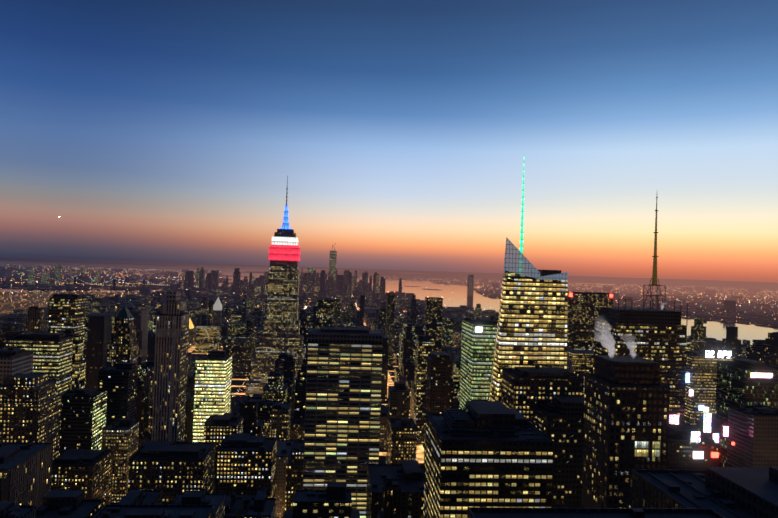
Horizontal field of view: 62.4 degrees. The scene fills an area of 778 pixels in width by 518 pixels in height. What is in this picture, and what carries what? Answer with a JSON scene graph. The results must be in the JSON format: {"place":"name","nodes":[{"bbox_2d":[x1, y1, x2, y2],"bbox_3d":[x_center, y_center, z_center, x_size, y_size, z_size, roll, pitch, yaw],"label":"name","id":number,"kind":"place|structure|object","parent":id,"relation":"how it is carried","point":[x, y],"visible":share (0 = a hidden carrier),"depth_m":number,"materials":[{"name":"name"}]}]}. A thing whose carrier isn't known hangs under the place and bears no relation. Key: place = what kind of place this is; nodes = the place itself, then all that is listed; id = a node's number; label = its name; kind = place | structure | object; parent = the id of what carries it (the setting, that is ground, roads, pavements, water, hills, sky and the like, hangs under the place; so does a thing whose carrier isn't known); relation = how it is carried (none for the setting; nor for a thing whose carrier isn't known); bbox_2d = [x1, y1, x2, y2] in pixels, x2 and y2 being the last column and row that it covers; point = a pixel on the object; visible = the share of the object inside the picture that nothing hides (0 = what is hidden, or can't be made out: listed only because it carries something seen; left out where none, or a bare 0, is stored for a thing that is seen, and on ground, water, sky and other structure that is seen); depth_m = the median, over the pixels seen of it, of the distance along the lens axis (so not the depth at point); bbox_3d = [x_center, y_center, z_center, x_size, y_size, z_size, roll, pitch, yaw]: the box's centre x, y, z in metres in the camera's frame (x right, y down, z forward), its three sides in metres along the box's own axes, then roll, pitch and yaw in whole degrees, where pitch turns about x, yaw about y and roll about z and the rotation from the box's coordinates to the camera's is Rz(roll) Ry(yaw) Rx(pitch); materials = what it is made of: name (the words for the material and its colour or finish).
{"place":"outdoors","nodes":[
{"label":"outdoors","id":0,"kind":"place"},
{"bbox_2d":[0,259,180,265],"bbox_3d":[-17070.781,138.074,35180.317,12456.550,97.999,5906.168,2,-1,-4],"label":"distant land","id":1,"kind":"structure","parent":0,"point":[40,260],"depth_m":33942.43,"materials":[{"name":"black"}]},
{"bbox_2d":[0,265,222,288],"bbox_3d":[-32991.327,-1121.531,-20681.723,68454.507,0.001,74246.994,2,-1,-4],"label":"distant land","id":2,"kind":"structure","parent":0,"point":[80,268],"depth_m":15757.98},
{"bbox_2d":[0,268,228,275],"bbox_3d":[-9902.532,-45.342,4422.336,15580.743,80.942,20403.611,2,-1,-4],"label":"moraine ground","id":3,"kind":"structure","parent":0,"point":[52,270],"depth_m":10803.41,"materials":[{"name":"black"}]},
{"bbox_2d":[0,291,455,503],"bbox_3d":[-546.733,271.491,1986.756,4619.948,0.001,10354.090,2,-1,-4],"label":"ground","id":4,"kind":"structure","parent":0,"point":[238,386],"depth_m":3224.81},
{"bbox_2d":[0,167,777,517],"bbox_3d":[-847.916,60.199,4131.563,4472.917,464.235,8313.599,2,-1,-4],"label":"city buildings","id":5,"kind":"structure","parent":4,"relation":"on","point":[532,399],"depth_m":583.49,"materials":[{"name":"grey concrete"}]},
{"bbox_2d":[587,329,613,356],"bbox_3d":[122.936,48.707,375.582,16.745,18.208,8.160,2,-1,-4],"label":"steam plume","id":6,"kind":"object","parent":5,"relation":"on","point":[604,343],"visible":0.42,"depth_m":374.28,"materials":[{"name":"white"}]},
{"bbox_2d":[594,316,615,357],"bbox_3d":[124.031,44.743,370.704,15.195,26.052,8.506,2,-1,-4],"label":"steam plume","id":7,"kind":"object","parent":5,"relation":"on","point":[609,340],"visible":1,"depth_m":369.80,"materials":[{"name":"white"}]},
{"bbox_2d":[616,331,636,357],"bbox_3d":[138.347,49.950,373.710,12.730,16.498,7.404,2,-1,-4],"label":"steam plume","id":8,"kind":"object","parent":5,"relation":"on","point":[631,347],"visible":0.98,"depth_m":372.77,"materials":[{"name":"white"}]},
{"bbox_2d":[0,257,777,344],"bbox_3d":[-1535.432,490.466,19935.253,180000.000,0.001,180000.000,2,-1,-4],"label":"river","id":9,"kind":"structure","parent":0,"point":[451,295],"depth_m":8140.52,"materials":[{"name":"black liquid"}]},
{"bbox_2d":[0,266,777,326],"bbox_3d":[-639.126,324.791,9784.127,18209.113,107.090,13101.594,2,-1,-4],"label":"boroughs","id":10,"kind":"object","parent":9,"relation":"on","point":[747,311],"visible":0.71,"depth_m":7266.01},
{"bbox_2d":[0,264,777,396],"bbox_3d":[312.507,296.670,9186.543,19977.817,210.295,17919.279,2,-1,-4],"label":"street and harbour lamps","id":11,"kind":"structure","parent":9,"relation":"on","point":[114,281],"depth_m":9937.57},
{"bbox_2d":[0,0,777,282],"label":"sky","id":12,"kind":"structure","parent":0,"point":[403,134],"materials":[{"name":"blue"}]},
{"bbox_2d":[299,271,479,280],"bbox_3d":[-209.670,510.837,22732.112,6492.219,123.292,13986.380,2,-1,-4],"label":"staten island hills","id":13,"kind":"structure","parent":0,"point":[384,274],"depth_m":18421.72,"materials":[{"name":"black"}]},
{"bbox_2d":[241,267,777,326],"bbox_3d":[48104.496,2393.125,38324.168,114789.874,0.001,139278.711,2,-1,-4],"label":"distant land","id":14,"kind":"structure","parent":0,"point":[772,287],"depth_m":32260.05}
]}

